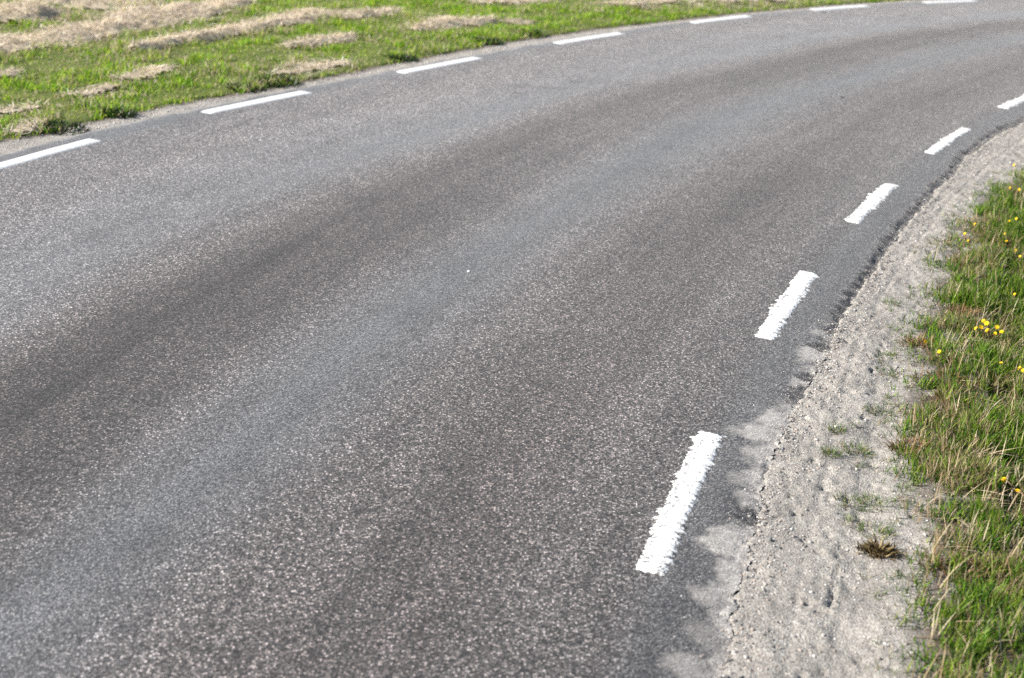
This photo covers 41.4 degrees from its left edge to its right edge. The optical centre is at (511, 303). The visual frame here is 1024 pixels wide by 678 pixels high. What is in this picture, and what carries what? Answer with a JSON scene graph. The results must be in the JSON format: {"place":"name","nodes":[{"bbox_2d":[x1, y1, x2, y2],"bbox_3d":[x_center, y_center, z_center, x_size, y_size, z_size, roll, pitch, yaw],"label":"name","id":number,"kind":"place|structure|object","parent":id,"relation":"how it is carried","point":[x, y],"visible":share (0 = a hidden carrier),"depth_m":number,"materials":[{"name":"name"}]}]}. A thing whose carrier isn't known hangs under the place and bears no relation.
{"place":"outdoors","nodes":[
{"label":"outdoors","id":0,"kind":"place"},
{"bbox_2d":[0,0,939,154],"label":"gravel shoulder","id":1,"kind":"object","parent":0,"point":[21,142],"visible":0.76,"depth_m":10.46},
{"bbox_2d":[29,117,91,134],"bbox_3d":[-2.857,-1.126,8.579,0.426,0.062,0.320,4,21,0],"label":"leafy weed","id":2,"kind":"object","parent":1,"relation":"on","point":[53,123],"visible":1,"depth_m":8.57,"materials":[{"name":"green plant"}]},
{"bbox_2d":[96,105,137,118],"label":"leafy weed","id":3,"kind":"object","parent":1,"relation":"on","point":[129,113],"visible":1,"depth_m":8.96,"materials":[{"name":"green plant"}]},
{"bbox_2d":[226,81,266,93],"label":"leafy weed","id":4,"kind":"object","parent":1,"relation":"on","point":[253,90],"visible":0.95,"depth_m":9.89,"materials":[{"name":"green plant"}]},
{"bbox_2d":[251,72,300,87],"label":"leafy weed","id":5,"kind":"object","parent":1,"relation":"on","point":[289,79],"visible":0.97,"depth_m":10.12,"materials":[{"name":"green plant"}]},
{"bbox_2d":[383,53,420,62],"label":"leafy weed","id":6,"kind":"object","parent":1,"relation":"on","point":[413,58],"visible":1,"depth_m":11.20,"materials":[{"name":"green plant"}]},
{"bbox_2d":[468,35,505,45],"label":"leafy weed","id":7,"kind":"object","parent":1,"relation":"on","point":[496,40],"visible":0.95,"depth_m":12.12,"materials":[{"name":"green plant"}]},
{"bbox_2d":[511,27,546,38],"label":"leafy weed","id":8,"kind":"object","parent":1,"relation":"on","point":[532,32],"visible":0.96,"depth_m":12.58,"materials":[{"name":"green plant"}]},
{"bbox_2d":[0,0,1023,677],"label":"road","id":9,"kind":"structure","parent":0,"point":[292,388],"depth_m":5.77,"materials":[{"name":"grey asphalt"}]},
{"bbox_2d":[0,138,99,168],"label":"edge line dash","id":10,"kind":"object","parent":9,"relation":"on","point":[37,155],"visible":1,"depth_m":7.98,"materials":[{"name":"white paint"}]},
{"bbox_2d":[201,91,310,113],"bbox_3d":[-1.780,-1.416,9.485,0.104,0.007,1.004,18,26,32],"label":"edge line dash","id":11,"kind":"object","parent":9,"relation":"on","point":[251,102],"visible":1,"depth_m":9.45,"materials":[{"name":"white paint"}]},
{"bbox_2d":[397,57,482,73],"bbox_3d":[-0.581,-1.945,11.024,0.104,0.008,1.007,19,26,34],"label":"edge line dash","id":12,"kind":"object","parent":9,"relation":"on","point":[426,67],"visible":1,"depth_m":10.99,"materials":[{"name":"white paint"}]},
{"bbox_2d":[553,32,623,43],"bbox_3d":[0.719,-2.462,12.547,0.104,0.008,0.999,21,27,37],"label":"edge line dash","id":13,"kind":"object","parent":9,"relation":"on","point":[587,38],"visible":1,"depth_m":12.52,"materials":[{"name":"white paint"}]},
{"bbox_2d":[636,431,726,575],"bbox_3d":[0.581,0.654,4.624,0.150,0.009,1.039,10,22,16],"label":"edge line dash","id":14,"kind":"object","parent":9,"relation":"on","point":[662,542],"visible":1,"depth_m":4.55,"materials":[{"name":"white paint"}]},
{"bbox_2d":[691,15,751,22],"bbox_3d":[2.161,-2.939,13.994,0.965,0.009,0.104,-16,29,-40],"label":"edge line dash","id":15,"kind":"object","parent":9,"relation":"on","point":[719,19],"visible":1,"depth_m":13.97,"materials":[{"name":"white paint"}]},
{"bbox_2d":[660,319,846,676],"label":"grit","id":16,"kind":"object","parent":9,"relation":"on","point":[770,486],"visible":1,"depth_m":4.70,"materials":[{"name":"gravel"}]},
{"bbox_2d":[754,270,819,339],"bbox_3d":[1.303,-0.005,6.416,0.142,0.008,0.991,12,23,20],"label":"edge line dash","id":17,"kind":"object","parent":9,"relation":"on","point":[785,305],"visible":1,"depth_m":6.38,"materials":[{"name":"white paint"}]},
{"bbox_2d":[809,5,869,10],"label":"edge line dash","id":18,"kind":"object","parent":9,"relation":"on","point":[840,7],"visible":1,"depth_m":15.19,"materials":[{"name":"white paint"}]},
{"bbox_2d":[844,183,899,223],"bbox_3d":[2.147,-0.607,8.080,0.138,0.007,0.963,13,24,23],"label":"edge line dash","id":19,"kind":"object","parent":9,"relation":"on","point":[873,200],"visible":1,"depth_m":8.05,"materials":[{"name":"white paint"}]},
{"bbox_2d":[925,127,970,153],"bbox_3d":[3.104,-1.166,9.656,0.127,0.008,0.968,15,24,27],"label":"edge line dash","id":20,"kind":"object","parent":9,"relation":"on","point":[945,142],"visible":1,"depth_m":9.62,"materials":[{"name":"white paint"}]},
{"bbox_2d":[923,0,975,2],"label":"edge line dash","id":21,"kind":"object","parent":9,"relation":"on","point":[949,1],"visible":1,"depth_m":16.19,"materials":[{"name":"white paint"}]},
{"bbox_2d":[998,95,1023,108],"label":"edge line dash","id":22,"kind":"object","parent":9,"relation":"on","point":[1008,104],"visible":1,"depth_m":10.97,"materials":[{"name":"white paint"}]},
{"bbox_2d":[0,0,1023,549],"bbox_3d":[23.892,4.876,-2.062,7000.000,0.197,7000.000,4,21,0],"label":"ground","id":23,"kind":"structure","parent":0,"point":[184,90],"depth_m":10.84,"materials":[{"name":"green plant"}]},
{"bbox_2d":[0,66,34,80],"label":"hay patch","id":24,"kind":"object","parent":23,"relation":"on","point":[14,72],"visible":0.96,"depth_m":9.78,"materials":[{"name":"plant"}]},
{"bbox_2d":[0,99,48,115],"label":"hay patch","id":25,"kind":"object","parent":23,"relation":"on","point":[9,108],"visible":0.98,"depth_m":8.88,"materials":[{"name":"plant"}]},
{"bbox_2d":[2,115,51,134],"bbox_3d":[-3.038,-1.117,8.520,0.352,0.075,0.532,4,21,0],"label":"hay patch","id":26,"kind":"object","parent":23,"relation":"on","point":[27,126],"visible":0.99,"depth_m":8.49,"materials":[{"name":"plant"}]},
{"bbox_2d":[0,0,83,23],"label":"hay heap","id":27,"kind":"object","parent":23,"relation":"on","point":[31,9],"visible":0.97,"depth_m":11.76,"materials":[{"name":"plant"}]},
{"bbox_2d":[3,0,163,13],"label":"hay windrow","id":28,"kind":"object","parent":23,"relation":"on","point":[85,3],"visible":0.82,"depth_m":12.49,"materials":[{"name":"plant"}]},
{"bbox_2d":[60,79,126,97],"bbox_3d":[-2.947,-1.501,9.488,0.293,0.071,0.640,14,24,24],"label":"hay patch","id":29,"kind":"object","parent":23,"relation":"on","point":[95,90],"visible":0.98,"depth_m":9.48,"materials":[{"name":"plant"}]},
{"bbox_2d":[0,0,255,51],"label":"hay windrow","id":30,"kind":"object","parent":23,"relation":"on","point":[115,21],"visible":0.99,"depth_m":11.65,"materials":[{"name":"plant"}]},
{"bbox_2d":[110,63,179,82],"bbox_3d":[-2.693,-1.712,9.976,0.689,0.056,0.503,-12,27,-35],"label":"hay patch","id":31,"kind":"object","parent":23,"relation":"on","point":[145,72],"visible":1,"depth_m":9.93,"materials":[{"name":"plant"}]},
{"bbox_2d":[115,5,400,50],"bbox_3d":[-2.247,-2.514,12.090,0.851,0.135,3.428,19,26,34],"label":"hay windrow","id":32,"kind":"object","parent":23,"relation":"on","point":[286,19],"visible":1,"depth_m":11.93,"materials":[{"name":"plant"}]},
{"bbox_2d":[260,56,357,76],"bbox_3d":[-1.564,-1.866,10.627,0.615,0.045,0.932,8,22,10],"label":"hay patch","id":33,"kind":"object","parent":23,"relation":"on","point":[308,67],"visible":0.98,"depth_m":10.65,"materials":[{"name":"plant"}]},
{"bbox_2d":[277,29,364,48],"bbox_3d":[-1.663,-2.265,11.581,0.442,0.121,1.054,22,28,38],"label":"hay windrow","id":34,"kind":"object","parent":23,"relation":"on","point":[320,39],"visible":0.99,"depth_m":11.54,"materials":[{"name":"plant"}]},
{"bbox_2d":[0,0,901,140],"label":"grass","id":35,"kind":"structure","parent":23,"relation":"on","point":[413,16],"depth_m":11.50,"materials":[{"name":"green plant"}]},
{"bbox_2d":[403,13,500,31],"bbox_3d":[-0.611,-2.651,12.715,0.659,0.127,1.272,21,27,37],"label":"hay windrow","id":36,"kind":"object","parent":23,"relation":"on","point":[430,23],"visible":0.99,"depth_m":12.66,"materials":[{"name":"plant"}]},
{"bbox_2d":[467,0,560,5],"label":"hay patch","id":37,"kind":"object","parent":23,"relation":"on","point":[501,1],"visible":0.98,"depth_m":14.11,"materials":[{"name":"plant"}]},
{"bbox_2d":[497,15,532,24],"bbox_3d":[0.059,-2.701,13.011,0.502,0.084,0.481,8,22,11],"label":"hay patch","id":38,"kind":"object","parent":23,"relation":"on","point":[519,21],"visible":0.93,"depth_m":13.02,"materials":[{"name":"plant"}]},
{"bbox_2d":[590,0,827,9],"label":"hay patch","id":39,"kind":"object","parent":23,"relation":"on","point":[624,2],"visible":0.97,"depth_m":14.65,"materials":[{"name":"plant"}]},
{"bbox_2d":[721,122,1023,677],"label":"gravel shoulder","id":40,"kind":"object","parent":23,"relation":"on","point":[843,658],"visible":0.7,"depth_m":4.66},
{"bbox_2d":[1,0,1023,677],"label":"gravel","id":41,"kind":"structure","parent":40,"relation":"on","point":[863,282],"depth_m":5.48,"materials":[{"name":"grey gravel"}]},
{"bbox_2d":[818,443,845,457],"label":"grass tuft","id":42,"kind":"object","parent":40,"relation":"on","point":[829,450],"visible":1,"depth_m":5.00,"materials":[{"name":"green plant"}]},
{"bbox_2d":[826,420,846,434],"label":"grass tuft","id":43,"kind":"object","parent":40,"relation":"on","point":[839,429],"visible":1,"depth_m":5.19,"materials":[{"name":"green plant"}]},
{"bbox_2d":[831,491,870,511],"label":"grass tuft","id":44,"kind":"object","parent":40,"relation":"on","point":[844,503],"visible":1,"depth_m":4.68,"materials":[{"name":"green plant"}]},
{"bbox_2d":[842,512,869,529],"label":"grass tuft","id":45,"kind":"object","parent":40,"relation":"on","point":[854,520],"visible":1,"depth_m":4.56,"materials":[{"name":"green plant"}]},
{"bbox_2d":[839,439,877,457],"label":"grass tuft","id":46,"kind":"object","parent":40,"relation":"on","point":[848,451],"visible":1,"depth_m":5.06,"materials":[{"name":"green plant"}]},
{"bbox_2d":[850,490,895,511],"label":"grass tuft","id":47,"kind":"object","parent":40,"relation":"on","point":[865,496],"visible":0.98,"depth_m":4.70,"materials":[{"name":"green plant"}]},
{"bbox_2d":[855,514,899,539],"bbox_3d":[1.215,0.749,4.508,0.172,0.052,0.146,4,21,0],"label":"grass tuft","id":48,"kind":"object","parent":40,"relation":"on","point":[882,528],"visible":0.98,"depth_m":4.52,"materials":[{"name":"green plant"}]},
{"bbox_2d":[865,402,895,416],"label":"grass tuft","id":49,"kind":"object","parent":40,"relation":"on","point":[893,411],"visible":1,"depth_m":5.40,"materials":[{"name":"green plant"}]},
{"bbox_2d":[852,535,911,561],"bbox_3d":[1.192,0.780,4.373,0.207,0.068,0.138,19,26,34],"label":"dead weed","id":50,"kind":"object","parent":40,"relation":"on","point":[872,547],"visible":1,"depth_m":4.38,"materials":[{"name":"brown plant"}]},
{"bbox_2d":[873,348,896,358],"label":"grass tuft","id":51,"kind":"object","parent":40,"relation":"on","point":[893,354],"visible":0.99,"depth_m":5.94,"materials":[{"name":"green plant"}]},
{"bbox_2d":[876,296,900,305],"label":"grass tuft","id":52,"kind":"object","parent":40,"relation":"on","point":[891,300],"visible":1,"depth_m":6.57,"materials":[{"name":"green plant"}]},
{"bbox_2d":[880,431,931,456],"bbox_3d":[1.480,0.526,5.092,0.196,0.074,0.191,-4,23,-19],"label":"withered plant","id":53,"kind":"object","parent":40,"relation":"on","point":[898,443],"visible":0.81,"depth_m":5.11,"materials":[{"name":"beige plant"}]},
{"bbox_2d":[893,330,941,351],"bbox_3d":[1.824,0.163,6.096,0.268,0.068,0.208,4,21,0],"label":"withered plant","id":54,"kind":"object","parent":40,"relation":"on","point":[918,339],"visible":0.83,"depth_m":6.10,"materials":[{"name":"beige plant"}]},
{"bbox_2d":[923,340,940,356],"bbox_3d":[1.839,0.211,5.953,0.028,0.070,0.132,-1,22,-12],"label":"coltsfoot","id":55,"kind":"object","parent":40,"relation":"on","point":[925,342],"visible":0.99,"depth_m":5.99,"materials":[{"name":"yellow plant"}]},
{"bbox_2d":[844,155,1022,677],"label":"sprigs","id":56,"kind":"object","parent":40,"relation":"on","point":[890,460],"visible":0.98,"depth_m":5.20,"materials":[{"name":"green plant"}]},
{"bbox_2d":[909,363,982,390],"bbox_3d":[1.820,0.306,5.694,0.352,0.068,0.276,4,21,0],"label":"withered plant","id":57,"kind":"object","parent":40,"relation":"on","point":[938,373],"visible":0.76,"depth_m":5.70,"materials":[{"name":"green plant"}]},
{"bbox_2d":[919,387,983,415],"bbox_3d":[1.782,0.389,5.475,0.306,0.072,0.264,4,21,0],"label":"withered plant","id":58,"kind":"object","parent":40,"relation":"on","point":[937,399],"visible":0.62,"depth_m":5.49,"materials":[{"name":"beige plant"}]},
{"bbox_2d":[916,546,991,586],"bbox_3d":[1.409,0.825,4.286,0.272,0.071,0.223,4,21,0],"label":"grass tuft","id":59,"kind":"object","parent":40,"relation":"on","point":[944,571],"visible":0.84,"depth_m":4.29,"materials":[{"name":"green plant"}]},
{"bbox_2d":[943,303,982,317],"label":"withered plant","id":60,"kind":"object","parent":40,"relation":"on","point":[959,308],"visible":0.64,"depth_m":6.51,"materials":[{"name":"beige plant"}]},
{"bbox_2d":[887,166,1023,677],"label":"dry stalks","id":61,"kind":"object","parent":23,"relation":"on","point":[968,526],"visible":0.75,"depth_m":4.71,"materials":[{"name":"plant"}]},
{"bbox_2d":[1001,477,1014,501],"bbox_3d":[1.776,0.663,4.845,0.021,0.073,0.082,-11,26,-32],"label":"coltsfoot","id":62,"kind":"object","parent":23,"relation":"on","point":[1004,478],"visible":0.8,"depth_m":4.84,"materials":[{"name":"yellow plant"}]},
{"bbox_2d":[866,161,1023,677],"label":"grass","id":63,"kind":"structure","parent":0,"point":[993,415],"depth_m":5.19,"materials":[{"name":"green plant"}]},
{"bbox_2d":[974,319,1003,342],"bbox_3d":[2.175,0.118,6.219,0.125,0.091,0.189,4,21,0],"label":"coltsfoot","id":64,"kind":"object","parent":63,"relation":"in","point":[987,329],"visible":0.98,"depth_m":6.19,"materials":[{"name":"yellow plant"}]}
]}

